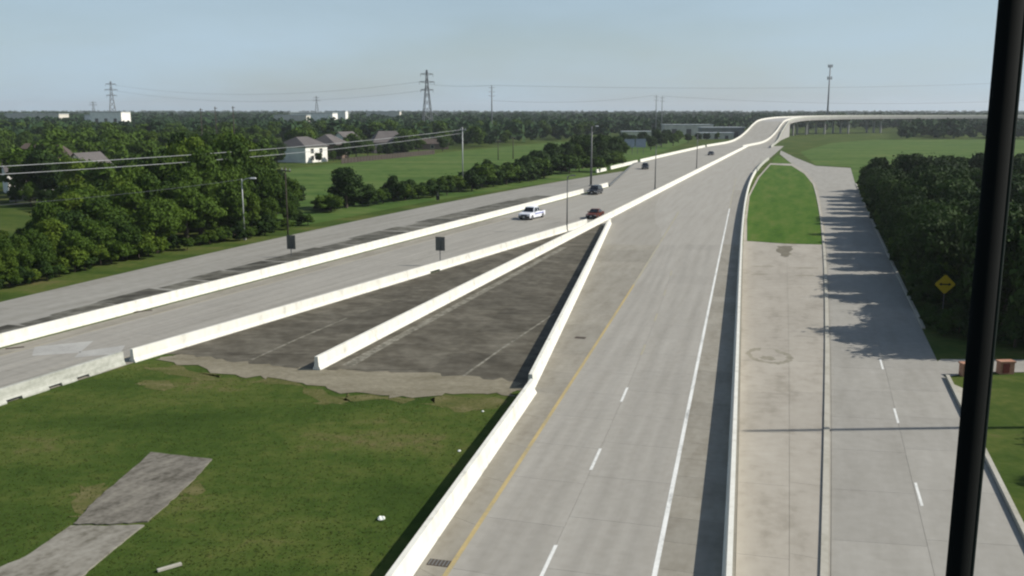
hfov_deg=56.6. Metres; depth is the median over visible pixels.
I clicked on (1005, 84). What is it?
camera mast
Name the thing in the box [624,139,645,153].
guide sign
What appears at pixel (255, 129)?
tree
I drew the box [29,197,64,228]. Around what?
tree
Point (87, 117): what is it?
warehouse
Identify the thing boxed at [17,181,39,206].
tree
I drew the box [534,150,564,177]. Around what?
shrub
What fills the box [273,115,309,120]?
warehouse
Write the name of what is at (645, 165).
car
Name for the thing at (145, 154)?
tree
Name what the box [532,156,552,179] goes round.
shrub
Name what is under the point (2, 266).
tree
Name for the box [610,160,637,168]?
concrete barrier
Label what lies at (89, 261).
shrub
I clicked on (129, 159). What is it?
tree
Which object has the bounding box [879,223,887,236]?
shrub
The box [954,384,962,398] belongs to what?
footpath slab
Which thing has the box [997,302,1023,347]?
shrub
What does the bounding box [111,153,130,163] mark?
tree
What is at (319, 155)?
tree
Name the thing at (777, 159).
grass island
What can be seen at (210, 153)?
power line
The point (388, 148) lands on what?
tree
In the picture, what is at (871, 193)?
tree
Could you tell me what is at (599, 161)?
shrub
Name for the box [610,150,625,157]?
shrub
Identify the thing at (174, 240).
shrub
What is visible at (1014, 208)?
tree
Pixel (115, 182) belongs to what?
tree
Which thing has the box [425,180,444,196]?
shrub
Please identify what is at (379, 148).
tree
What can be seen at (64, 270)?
shrub
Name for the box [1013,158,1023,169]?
tree
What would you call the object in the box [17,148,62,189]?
tree
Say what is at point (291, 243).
road sign
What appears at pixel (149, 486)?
old pavement
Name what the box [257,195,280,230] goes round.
tree
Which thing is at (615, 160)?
shrub
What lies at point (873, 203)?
tree
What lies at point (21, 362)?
toll carriageway
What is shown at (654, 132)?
tree
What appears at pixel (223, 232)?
shrub
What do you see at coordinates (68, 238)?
tree
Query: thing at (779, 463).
concrete apron
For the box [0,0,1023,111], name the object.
sky
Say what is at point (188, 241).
shrub
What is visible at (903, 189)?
tree
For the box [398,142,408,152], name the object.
tree
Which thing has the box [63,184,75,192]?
tree
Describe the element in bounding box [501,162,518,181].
shrub
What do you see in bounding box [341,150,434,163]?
board fence
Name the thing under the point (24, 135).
tree
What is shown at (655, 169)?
light pole
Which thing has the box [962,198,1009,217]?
tree
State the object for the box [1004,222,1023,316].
tree
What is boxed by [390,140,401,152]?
tree
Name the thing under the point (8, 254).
tree
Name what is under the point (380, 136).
house
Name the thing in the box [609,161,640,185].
kerb
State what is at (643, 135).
tree
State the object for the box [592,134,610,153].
tree
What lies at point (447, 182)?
shrub
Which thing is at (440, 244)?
road sign
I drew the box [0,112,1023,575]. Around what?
ground
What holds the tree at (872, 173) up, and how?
on the ground at (1004, 444)
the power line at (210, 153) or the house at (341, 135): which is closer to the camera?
the power line at (210, 153)
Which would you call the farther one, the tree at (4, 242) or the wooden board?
the tree at (4, 242)
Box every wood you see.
[0,110,1023,143]
[0,119,608,184]
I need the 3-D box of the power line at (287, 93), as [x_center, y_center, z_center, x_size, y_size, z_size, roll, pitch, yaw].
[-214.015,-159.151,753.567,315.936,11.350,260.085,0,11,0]
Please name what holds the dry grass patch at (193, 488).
on the ground at (1004, 444)
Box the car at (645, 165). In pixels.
[642,163,648,168]
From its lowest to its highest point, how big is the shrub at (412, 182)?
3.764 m
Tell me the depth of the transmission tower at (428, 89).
626.49 m
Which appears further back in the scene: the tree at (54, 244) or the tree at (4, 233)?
the tree at (4, 233)
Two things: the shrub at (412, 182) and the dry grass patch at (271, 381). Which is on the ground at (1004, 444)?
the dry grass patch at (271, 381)
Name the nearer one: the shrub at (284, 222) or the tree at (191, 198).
the tree at (191, 198)
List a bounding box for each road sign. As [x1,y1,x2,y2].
[286,235,295,256]
[435,237,444,260]
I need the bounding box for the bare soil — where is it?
[157,354,521,397]
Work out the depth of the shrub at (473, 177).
199.81 m
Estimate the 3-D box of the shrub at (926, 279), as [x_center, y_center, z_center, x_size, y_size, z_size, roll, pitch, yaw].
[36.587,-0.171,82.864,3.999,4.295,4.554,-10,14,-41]
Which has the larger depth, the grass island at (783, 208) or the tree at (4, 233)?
the grass island at (783, 208)
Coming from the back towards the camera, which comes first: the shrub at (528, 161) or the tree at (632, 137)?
the tree at (632, 137)
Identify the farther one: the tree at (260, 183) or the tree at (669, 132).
the tree at (669, 132)
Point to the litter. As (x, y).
(380, 518)
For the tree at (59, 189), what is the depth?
159.51 m
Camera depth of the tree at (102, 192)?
118.32 m
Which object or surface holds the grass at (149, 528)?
on the ground at (1004, 444)
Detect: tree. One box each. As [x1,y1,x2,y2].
[0,229,9,238]
[0,236,19,262]
[0,246,18,284]
[0,254,4,270]
[6,148,37,201]
[6,187,21,204]
[9,234,29,248]
[13,130,33,145]
[13,228,22,235]
[15,247,38,271]
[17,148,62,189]
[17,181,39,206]
[18,139,30,147]
[21,219,33,232]
[21,226,50,265]
[25,240,57,269]
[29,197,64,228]
[33,126,42,134]
[34,216,68,265]
[35,189,52,203]
[48,239,62,264]
[49,184,66,200]
[52,209,90,237]
[53,190,83,211]
[56,139,81,152]
[56,156,85,185]
[58,228,95,270]
[61,186,105,199]
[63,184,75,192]
[64,181,96,193]
[72,217,116,264]
[76,194,135,224]
[76,210,92,219]
[82,136,110,145]
[85,173,108,184]
[89,182,107,189]
[93,187,114,197]
[98,130,130,149]
[98,220,116,260]
[103,175,129,193]
[104,194,132,214]
[109,178,148,212]
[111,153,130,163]
[112,216,142,259]
[114,154,148,172]
[116,159,150,186]
[120,125,136,132]
[127,194,181,253]
[128,172,166,210]
[140,151,164,163]
[142,130,157,141]
[143,150,179,181]
[157,143,170,154]
[159,181,172,189]
[159,197,196,237]
[161,178,218,237]
[162,129,216,149]
[164,141,189,230]
[167,163,202,236]
[177,141,220,234]
[179,134,207,151]
[182,130,194,137]
[188,194,227,234]
[192,143,253,228]
[199,166,244,196]
[204,192,232,228]
[209,128,237,145]
[212,128,256,226]
[216,180,250,234]
[224,166,252,210]
[236,133,260,159]
[243,163,273,225]
[244,191,261,226]
[248,123,262,134]
[251,150,270,198]
[257,161,290,206]
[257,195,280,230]
[259,129,271,136]
[269,141,286,162]
[275,169,290,179]
[276,192,300,209]
[279,197,298,219]
[286,178,302,202]
[299,121,314,129]
[299,185,305,200]
[303,127,314,134]
[314,152,322,159]
[324,166,365,207]
[330,151,335,161]
[333,145,343,159]
[337,142,352,157]
[348,138,364,156]
[359,133,366,141]
[363,139,374,154]
[376,144,382,154]
[381,142,394,153]
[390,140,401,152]
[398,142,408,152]
[402,137,415,149]
[413,135,426,150]
[437,136,447,150]
[481,158,493,164]
[523,120,535,132]
[528,150,537,156]
[542,141,564,154]
[559,141,575,168]
[569,133,597,168]
[572,142,585,169]
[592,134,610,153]
[606,136,625,150]
[619,132,630,139]
[622,142,630,152]
[626,135,636,148]
[637,131,647,141]
[645,135,656,149]
[651,129,661,144]
[655,133,670,146]
[662,129,672,143]
[668,133,678,145]
[676,130,684,142]
[684,134,691,140]
[695,132,701,141]
[703,133,710,140]
[858,165,865,178]
[858,166,879,189]
[862,156,894,180]
[864,168,885,192]
[864,170,882,191]
[866,169,899,201]
[867,175,895,207]
[869,165,906,183]
[872,175,917,216]
[881,182,932,221]
[882,204,914,241]
[888,192,927,227]
[889,194,925,224]
[891,152,922,167]
[894,208,968,263]
[896,153,945,175]
[897,198,967,246]
[903,218,967,277]
[910,161,961,183]
[911,167,975,199]
[916,165,948,189]
[929,177,973,200]
[929,177,977,201]
[933,155,970,168]
[934,183,980,259]
[942,196,979,265]
[943,160,969,169]
[952,202,1019,264]
[957,202,1023,335]
[958,164,982,171]
[958,205,1023,257]
[961,201,1023,226]
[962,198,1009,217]
[963,168,982,186]
[968,151,983,170]
[979,170,1023,192]
[999,284,1019,327]
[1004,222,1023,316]
[1010,180,1023,201]
[1011,189,1023,206]
[1012,159,1023,175]
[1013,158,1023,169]
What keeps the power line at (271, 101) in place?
attached to the transmission tower at (110, 83)
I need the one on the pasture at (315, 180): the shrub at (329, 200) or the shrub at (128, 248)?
the shrub at (329, 200)
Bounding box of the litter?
[377,516,384,520]
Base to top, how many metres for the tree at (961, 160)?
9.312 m
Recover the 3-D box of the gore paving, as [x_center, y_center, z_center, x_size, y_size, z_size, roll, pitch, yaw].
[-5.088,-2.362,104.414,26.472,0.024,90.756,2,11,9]
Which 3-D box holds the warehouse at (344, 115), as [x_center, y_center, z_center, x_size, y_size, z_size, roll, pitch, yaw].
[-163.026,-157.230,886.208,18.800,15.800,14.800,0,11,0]
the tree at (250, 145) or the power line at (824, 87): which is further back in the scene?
the power line at (824, 87)
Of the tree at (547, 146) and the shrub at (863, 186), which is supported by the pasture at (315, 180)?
the tree at (547, 146)
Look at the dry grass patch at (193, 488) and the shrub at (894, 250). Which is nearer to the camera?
the dry grass patch at (193, 488)
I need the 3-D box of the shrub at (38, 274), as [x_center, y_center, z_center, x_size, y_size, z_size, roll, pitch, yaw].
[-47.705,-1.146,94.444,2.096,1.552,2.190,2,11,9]
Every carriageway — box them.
[0,147,740,401]
[414,146,782,575]
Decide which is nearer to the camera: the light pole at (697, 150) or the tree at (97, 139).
the tree at (97, 139)
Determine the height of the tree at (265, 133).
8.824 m
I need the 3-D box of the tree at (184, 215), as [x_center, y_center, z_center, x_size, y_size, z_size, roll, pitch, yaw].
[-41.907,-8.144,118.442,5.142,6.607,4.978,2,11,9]
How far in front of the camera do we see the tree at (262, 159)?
145.29 m
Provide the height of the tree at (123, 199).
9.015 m
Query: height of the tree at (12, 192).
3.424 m
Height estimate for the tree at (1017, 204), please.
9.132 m
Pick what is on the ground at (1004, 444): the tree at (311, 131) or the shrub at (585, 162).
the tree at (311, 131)
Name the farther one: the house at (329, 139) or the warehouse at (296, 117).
the warehouse at (296, 117)
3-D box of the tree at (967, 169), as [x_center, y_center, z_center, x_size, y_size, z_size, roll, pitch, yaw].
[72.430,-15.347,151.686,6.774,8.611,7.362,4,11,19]
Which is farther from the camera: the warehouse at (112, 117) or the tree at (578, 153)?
the warehouse at (112, 117)
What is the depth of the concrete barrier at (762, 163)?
293.60 m
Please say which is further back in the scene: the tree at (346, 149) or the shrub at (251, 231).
the tree at (346, 149)
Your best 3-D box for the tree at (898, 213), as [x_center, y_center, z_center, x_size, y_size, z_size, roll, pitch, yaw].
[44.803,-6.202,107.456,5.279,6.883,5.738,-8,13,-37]
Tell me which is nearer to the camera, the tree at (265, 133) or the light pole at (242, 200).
the light pole at (242, 200)
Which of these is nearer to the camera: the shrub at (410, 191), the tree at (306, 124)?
the shrub at (410, 191)
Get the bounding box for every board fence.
[9,195,38,201]
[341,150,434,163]
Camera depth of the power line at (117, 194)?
109.21 m
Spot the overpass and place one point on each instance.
(770, 132)
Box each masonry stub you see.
[958,361,964,376]
[996,359,1015,374]
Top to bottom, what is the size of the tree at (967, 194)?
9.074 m
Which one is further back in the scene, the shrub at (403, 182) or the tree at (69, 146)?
the tree at (69, 146)
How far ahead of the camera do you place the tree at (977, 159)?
177.59 m
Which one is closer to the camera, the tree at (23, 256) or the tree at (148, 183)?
the tree at (23, 256)
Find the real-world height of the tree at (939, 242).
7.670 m
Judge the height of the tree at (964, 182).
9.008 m
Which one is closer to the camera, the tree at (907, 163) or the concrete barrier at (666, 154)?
the tree at (907, 163)
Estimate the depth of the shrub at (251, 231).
127.14 m
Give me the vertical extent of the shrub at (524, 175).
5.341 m
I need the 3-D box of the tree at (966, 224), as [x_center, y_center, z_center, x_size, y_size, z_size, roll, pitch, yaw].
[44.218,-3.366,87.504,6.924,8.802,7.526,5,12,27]
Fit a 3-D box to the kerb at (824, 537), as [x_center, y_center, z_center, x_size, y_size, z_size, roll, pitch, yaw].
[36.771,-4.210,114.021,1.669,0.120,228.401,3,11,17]
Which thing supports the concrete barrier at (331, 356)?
on the gore paving
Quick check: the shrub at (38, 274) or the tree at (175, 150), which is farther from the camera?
the tree at (175, 150)
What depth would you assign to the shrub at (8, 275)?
91.91 m
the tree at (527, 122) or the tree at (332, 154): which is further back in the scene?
the tree at (527, 122)
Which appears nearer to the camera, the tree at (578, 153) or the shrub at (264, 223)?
the shrub at (264, 223)
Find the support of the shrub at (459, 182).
on the pasture at (315, 180)
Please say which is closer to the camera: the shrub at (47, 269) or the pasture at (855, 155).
the shrub at (47, 269)
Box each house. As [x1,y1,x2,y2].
[0,160,14,192]
[20,143,72,157]
[69,151,113,164]
[278,136,328,162]
[315,134,348,158]
[334,131,361,139]
[369,131,403,152]
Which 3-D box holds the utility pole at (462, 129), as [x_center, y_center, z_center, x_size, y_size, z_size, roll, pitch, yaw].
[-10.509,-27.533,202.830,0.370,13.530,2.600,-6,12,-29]
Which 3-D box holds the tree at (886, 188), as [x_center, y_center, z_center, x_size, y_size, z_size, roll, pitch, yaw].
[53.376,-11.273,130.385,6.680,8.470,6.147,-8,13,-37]
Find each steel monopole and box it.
[488,85,494,123]
[654,95,658,128]
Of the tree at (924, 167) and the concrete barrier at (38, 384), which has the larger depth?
the tree at (924, 167)
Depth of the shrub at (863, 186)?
179.37 m
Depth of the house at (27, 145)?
239.81 m
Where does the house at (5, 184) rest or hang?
on the ground at (1004, 444)
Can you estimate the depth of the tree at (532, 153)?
254.81 m
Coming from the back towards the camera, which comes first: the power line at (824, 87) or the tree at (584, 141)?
the power line at (824, 87)
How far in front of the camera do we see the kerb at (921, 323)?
95.76 m
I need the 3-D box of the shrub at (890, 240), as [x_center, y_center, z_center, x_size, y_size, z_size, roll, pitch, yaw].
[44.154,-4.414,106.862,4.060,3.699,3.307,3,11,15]
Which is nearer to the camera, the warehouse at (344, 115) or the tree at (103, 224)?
the tree at (103, 224)
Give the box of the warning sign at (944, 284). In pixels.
[935,275,954,308]
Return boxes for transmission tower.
[105,82,117,111]
[419,70,434,121]
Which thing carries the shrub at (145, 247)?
on the ground at (1004, 444)
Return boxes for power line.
[0,130,456,166]
[0,133,460,174]
[5,179,240,204]
[111,82,413,94]
[114,90,423,101]
[495,83,990,87]
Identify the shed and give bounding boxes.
[415,138,449,149]
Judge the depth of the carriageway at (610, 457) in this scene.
52.21 m
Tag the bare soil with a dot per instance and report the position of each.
(405, 384)
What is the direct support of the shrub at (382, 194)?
on the pasture at (315, 180)
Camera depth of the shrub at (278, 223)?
133.88 m
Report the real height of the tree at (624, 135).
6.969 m
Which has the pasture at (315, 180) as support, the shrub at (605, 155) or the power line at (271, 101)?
the shrub at (605, 155)
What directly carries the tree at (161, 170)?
on the ground at (1004, 444)
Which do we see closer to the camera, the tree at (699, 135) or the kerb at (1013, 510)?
the kerb at (1013, 510)
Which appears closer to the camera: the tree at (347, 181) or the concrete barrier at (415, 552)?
the concrete barrier at (415, 552)
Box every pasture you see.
[255,138,690,226]
[801,140,1023,182]
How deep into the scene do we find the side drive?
63.76 m
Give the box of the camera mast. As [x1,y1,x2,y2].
[945,0,1023,575]
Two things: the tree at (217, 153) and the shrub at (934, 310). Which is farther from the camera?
the tree at (217, 153)
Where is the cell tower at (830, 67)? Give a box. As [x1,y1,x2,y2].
[826,64,832,114]
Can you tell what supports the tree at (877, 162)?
on the ground at (1004, 444)
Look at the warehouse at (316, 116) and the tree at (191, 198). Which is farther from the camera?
the warehouse at (316, 116)
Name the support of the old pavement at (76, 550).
on the ground at (1004, 444)
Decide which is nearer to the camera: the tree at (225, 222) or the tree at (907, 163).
the tree at (225, 222)
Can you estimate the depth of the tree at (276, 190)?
139.51 m
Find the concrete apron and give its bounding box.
[732,244,824,575]
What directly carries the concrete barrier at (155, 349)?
on the toll carriageway at (21, 362)
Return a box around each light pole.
[241,177,255,239]
[566,175,575,230]
[589,126,593,185]
[654,144,661,188]
[696,134,698,168]
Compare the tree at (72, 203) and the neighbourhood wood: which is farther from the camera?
the neighbourhood wood
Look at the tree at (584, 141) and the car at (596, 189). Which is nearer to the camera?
the car at (596, 189)
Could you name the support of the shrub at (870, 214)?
on the ground at (1004, 444)
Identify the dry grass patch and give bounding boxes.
[67,483,107,516]
[134,379,178,390]
[143,365,220,380]
[179,479,205,500]
[252,377,302,385]
[302,386,350,404]
[344,393,414,403]
[420,395,507,411]
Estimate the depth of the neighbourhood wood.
343.50 m
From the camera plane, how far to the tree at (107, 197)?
115.52 m
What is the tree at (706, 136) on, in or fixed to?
on the ground at (1004, 444)
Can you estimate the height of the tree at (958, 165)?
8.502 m
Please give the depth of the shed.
408.91 m
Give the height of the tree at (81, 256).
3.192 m
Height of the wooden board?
0.080 m
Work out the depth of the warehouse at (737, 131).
585.11 m
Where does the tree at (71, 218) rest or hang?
on the ground at (1004, 444)
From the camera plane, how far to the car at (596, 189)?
192.62 m
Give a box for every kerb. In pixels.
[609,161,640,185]
[813,183,829,575]
[855,183,924,328]
[945,375,1023,539]
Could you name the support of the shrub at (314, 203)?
on the pasture at (315, 180)
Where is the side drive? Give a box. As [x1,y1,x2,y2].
[929,359,1023,375]
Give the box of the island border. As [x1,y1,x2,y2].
[743,163,826,246]
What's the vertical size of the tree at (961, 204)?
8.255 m
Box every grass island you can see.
[747,165,821,244]
[772,155,790,163]
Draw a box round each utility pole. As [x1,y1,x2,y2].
[232,106,234,133]
[281,166,290,234]
[460,127,465,189]
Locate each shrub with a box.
[0,267,26,286]
[14,266,36,285]
[24,269,42,280]
[37,260,62,279]
[50,263,68,276]
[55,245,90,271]
[75,257,98,269]
[88,243,118,265]
[101,236,129,263]
[121,241,137,259]
[130,234,157,257]
[140,229,166,255]
[163,241,171,251]
[167,234,182,249]
[180,237,195,249]
[194,235,208,245]
[202,229,219,243]
[214,225,233,241]
[229,221,248,240]
[245,226,257,237]
[249,214,276,234]
[272,220,281,230]
[280,218,294,227]
[293,209,305,225]
[302,214,314,222]
[310,197,320,209]
[313,192,344,211]
[316,202,338,210]
[342,196,354,205]
[348,197,361,205]
[358,184,379,205]
[375,188,391,203]
[382,175,407,201]
[395,183,416,200]
[400,180,414,198]
[406,179,424,196]
[413,184,428,197]
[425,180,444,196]
[436,175,455,194]
[453,176,470,191]
[461,169,487,190]
[473,160,496,187]
[480,163,506,186]
[497,165,522,184]
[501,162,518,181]
[511,161,532,181]
[512,155,543,180]
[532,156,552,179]
[532,157,551,177]
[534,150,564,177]
[546,148,564,170]
[557,153,582,172]
[578,158,592,171]
[586,156,607,168]
[597,150,618,164]
[607,152,626,164]
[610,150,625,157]
[859,184,865,194]
[863,197,869,208]
[867,197,876,218]
[870,206,876,217]
[874,215,882,229]
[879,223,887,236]
[886,237,894,253]
[888,234,903,264]
[904,262,958,304]
[919,302,942,318]
[924,305,941,325]
[930,308,964,335]
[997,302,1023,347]
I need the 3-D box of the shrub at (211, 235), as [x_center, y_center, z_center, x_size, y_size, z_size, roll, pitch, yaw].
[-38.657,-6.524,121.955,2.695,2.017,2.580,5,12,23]
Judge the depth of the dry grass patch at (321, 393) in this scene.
56.99 m
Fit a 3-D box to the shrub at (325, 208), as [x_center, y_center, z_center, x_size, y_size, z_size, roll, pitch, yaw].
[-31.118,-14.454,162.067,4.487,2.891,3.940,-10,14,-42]
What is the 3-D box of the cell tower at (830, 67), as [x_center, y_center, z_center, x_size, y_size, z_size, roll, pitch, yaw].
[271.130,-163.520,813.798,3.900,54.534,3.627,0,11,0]
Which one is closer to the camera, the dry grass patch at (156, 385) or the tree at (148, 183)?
the dry grass patch at (156, 385)
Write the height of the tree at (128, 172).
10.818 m
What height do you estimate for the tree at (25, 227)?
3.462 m
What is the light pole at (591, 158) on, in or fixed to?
on the frontage road at (51, 305)
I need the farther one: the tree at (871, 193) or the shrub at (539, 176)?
the shrub at (539, 176)
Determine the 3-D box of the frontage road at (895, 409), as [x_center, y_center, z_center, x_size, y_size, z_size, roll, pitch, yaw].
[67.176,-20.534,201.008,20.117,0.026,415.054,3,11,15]
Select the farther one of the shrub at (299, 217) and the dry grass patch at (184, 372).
the shrub at (299, 217)
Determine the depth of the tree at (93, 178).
157.16 m
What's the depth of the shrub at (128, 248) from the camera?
107.85 m
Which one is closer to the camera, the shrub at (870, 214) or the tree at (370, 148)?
the shrub at (870, 214)
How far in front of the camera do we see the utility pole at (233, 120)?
368.69 m
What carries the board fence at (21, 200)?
on the ground at (1004, 444)
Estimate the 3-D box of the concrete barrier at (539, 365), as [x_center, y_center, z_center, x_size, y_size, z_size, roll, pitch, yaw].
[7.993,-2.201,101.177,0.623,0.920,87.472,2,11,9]
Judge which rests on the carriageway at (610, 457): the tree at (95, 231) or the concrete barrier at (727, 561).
the concrete barrier at (727, 561)
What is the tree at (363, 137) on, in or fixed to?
on the ground at (1004, 444)
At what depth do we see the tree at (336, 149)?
322.55 m
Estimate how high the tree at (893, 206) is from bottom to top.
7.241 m
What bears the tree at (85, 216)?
on the ground at (1004, 444)
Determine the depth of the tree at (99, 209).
109.80 m
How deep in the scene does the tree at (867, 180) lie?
164.36 m
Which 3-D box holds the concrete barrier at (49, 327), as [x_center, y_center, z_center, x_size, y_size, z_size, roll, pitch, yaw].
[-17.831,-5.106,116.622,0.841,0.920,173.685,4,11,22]
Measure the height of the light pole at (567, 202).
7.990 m
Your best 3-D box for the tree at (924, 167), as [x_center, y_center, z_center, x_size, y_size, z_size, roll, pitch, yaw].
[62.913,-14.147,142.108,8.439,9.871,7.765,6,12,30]
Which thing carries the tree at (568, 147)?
on the pasture at (315, 180)
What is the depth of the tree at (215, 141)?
150.06 m
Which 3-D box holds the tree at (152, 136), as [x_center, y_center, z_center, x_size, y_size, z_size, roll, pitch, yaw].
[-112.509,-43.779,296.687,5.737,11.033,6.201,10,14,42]
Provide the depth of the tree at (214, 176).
126.74 m
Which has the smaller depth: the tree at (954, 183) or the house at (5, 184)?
the tree at (954, 183)
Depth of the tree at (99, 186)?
131.38 m
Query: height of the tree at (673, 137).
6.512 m
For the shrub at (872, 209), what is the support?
on the ground at (1004, 444)
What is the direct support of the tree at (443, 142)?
on the ground at (1004, 444)
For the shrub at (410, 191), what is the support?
on the pasture at (315, 180)
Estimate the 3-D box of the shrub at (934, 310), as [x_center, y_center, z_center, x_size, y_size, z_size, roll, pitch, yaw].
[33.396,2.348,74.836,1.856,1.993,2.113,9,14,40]
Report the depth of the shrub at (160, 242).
111.47 m
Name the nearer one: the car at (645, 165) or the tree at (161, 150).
the tree at (161, 150)
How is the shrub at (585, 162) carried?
on the pasture at (315, 180)
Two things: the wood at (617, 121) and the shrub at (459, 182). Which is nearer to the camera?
the shrub at (459, 182)
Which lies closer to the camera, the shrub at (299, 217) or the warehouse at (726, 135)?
the shrub at (299, 217)
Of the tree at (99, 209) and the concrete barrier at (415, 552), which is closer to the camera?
the concrete barrier at (415, 552)
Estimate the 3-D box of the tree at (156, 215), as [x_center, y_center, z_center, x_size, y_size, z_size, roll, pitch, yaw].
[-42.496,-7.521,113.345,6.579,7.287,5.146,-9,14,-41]
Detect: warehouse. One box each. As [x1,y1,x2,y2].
[5,114,68,118]
[84,114,90,122]
[90,112,130,122]
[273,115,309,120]
[291,113,337,120]
[326,112,347,119]
[366,111,401,118]
[620,131,651,137]
[661,124,713,135]
[695,132,733,138]
[697,127,745,136]
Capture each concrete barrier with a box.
[0,189,583,346]
[0,351,125,405]
[129,219,586,362]
[313,145,747,369]
[385,379,536,575]
[528,218,611,387]
[595,168,606,172]
[599,183,608,187]
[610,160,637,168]
[639,145,704,161]
[722,169,755,575]
[756,157,768,170]
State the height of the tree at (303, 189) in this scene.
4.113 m
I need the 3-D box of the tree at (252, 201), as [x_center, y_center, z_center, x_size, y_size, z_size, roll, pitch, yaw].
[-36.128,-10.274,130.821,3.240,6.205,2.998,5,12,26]
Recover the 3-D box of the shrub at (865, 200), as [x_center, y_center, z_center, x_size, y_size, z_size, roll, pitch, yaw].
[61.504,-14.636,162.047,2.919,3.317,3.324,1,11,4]
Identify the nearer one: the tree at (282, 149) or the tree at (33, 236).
the tree at (33, 236)
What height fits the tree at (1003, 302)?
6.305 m
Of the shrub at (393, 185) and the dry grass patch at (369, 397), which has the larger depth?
the shrub at (393, 185)
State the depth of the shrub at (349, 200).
167.85 m
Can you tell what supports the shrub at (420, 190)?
on the pasture at (315, 180)
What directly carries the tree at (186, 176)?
on the ground at (1004, 444)
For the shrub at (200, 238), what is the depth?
120.22 m
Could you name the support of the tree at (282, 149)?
on the ground at (1004, 444)
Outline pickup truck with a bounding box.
[518,206,544,219]
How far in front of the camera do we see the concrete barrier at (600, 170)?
262.50 m
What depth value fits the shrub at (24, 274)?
92.88 m
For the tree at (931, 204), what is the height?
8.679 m
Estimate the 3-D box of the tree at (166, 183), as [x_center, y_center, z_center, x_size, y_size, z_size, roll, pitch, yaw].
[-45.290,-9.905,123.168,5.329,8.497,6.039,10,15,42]
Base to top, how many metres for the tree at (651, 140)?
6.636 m
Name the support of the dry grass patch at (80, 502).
on the ground at (1004, 444)
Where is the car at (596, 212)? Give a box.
[586,208,603,218]
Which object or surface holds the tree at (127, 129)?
on the ground at (1004, 444)
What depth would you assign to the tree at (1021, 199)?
101.54 m
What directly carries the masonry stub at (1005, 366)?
on the ground at (1004, 444)
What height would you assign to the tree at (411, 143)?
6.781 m
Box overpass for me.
[706,115,1023,147]
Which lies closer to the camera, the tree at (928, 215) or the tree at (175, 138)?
the tree at (928, 215)
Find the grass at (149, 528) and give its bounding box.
[0,363,502,575]
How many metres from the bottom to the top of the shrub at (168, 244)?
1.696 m
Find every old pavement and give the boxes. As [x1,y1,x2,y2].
[0,524,143,575]
[73,452,211,524]
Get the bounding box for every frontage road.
[0,161,644,332]
[780,151,1023,575]
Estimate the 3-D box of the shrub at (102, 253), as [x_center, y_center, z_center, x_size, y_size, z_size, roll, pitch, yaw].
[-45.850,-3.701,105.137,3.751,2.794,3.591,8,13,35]
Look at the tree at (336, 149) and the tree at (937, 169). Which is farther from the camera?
the tree at (336, 149)
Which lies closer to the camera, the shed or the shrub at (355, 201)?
the shrub at (355, 201)
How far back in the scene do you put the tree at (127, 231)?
108.09 m
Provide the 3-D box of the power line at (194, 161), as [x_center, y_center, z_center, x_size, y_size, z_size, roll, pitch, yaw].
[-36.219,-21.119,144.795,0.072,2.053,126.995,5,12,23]
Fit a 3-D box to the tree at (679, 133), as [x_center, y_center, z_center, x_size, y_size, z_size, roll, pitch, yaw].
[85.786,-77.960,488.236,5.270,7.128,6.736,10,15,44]
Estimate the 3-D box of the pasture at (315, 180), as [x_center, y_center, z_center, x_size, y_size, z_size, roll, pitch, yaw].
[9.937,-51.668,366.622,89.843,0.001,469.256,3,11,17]
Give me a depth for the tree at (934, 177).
125.67 m
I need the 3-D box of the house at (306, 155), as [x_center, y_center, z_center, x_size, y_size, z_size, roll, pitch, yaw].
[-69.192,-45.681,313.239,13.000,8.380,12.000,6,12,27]
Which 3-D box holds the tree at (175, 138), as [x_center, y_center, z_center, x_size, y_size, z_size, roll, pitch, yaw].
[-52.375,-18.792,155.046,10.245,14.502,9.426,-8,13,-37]
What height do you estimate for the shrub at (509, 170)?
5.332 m
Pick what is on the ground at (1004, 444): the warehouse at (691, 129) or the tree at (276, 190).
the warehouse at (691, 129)
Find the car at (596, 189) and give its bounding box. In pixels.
[587,185,602,194]
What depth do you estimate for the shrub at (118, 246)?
105.48 m
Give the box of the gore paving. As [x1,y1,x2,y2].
[166,224,604,390]
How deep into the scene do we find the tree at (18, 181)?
174.85 m
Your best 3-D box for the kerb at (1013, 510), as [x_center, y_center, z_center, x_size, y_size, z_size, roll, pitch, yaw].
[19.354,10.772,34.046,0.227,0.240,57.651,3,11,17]
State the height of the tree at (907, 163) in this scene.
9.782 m
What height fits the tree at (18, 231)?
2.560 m
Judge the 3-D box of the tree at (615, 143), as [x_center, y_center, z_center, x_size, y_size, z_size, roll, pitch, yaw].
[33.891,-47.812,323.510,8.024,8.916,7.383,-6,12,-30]
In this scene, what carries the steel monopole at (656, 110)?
on the ground at (1004, 444)
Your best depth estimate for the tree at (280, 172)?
162.56 m
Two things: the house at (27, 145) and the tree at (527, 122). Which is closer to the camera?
the house at (27, 145)
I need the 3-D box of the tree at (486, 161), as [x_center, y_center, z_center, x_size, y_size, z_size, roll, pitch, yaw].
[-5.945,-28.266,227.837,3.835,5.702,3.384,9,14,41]
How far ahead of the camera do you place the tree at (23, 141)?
339.33 m
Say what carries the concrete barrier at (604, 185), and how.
on the frontage road at (51, 305)
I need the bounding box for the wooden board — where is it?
[157,562,181,571]
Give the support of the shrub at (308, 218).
on the ground at (1004, 444)
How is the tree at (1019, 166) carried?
on the ground at (1004, 444)
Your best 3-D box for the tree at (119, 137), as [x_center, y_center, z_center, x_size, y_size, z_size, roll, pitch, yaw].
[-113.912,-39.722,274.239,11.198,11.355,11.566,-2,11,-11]
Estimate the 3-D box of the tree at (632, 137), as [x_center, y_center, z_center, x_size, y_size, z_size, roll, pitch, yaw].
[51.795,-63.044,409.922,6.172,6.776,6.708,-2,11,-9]

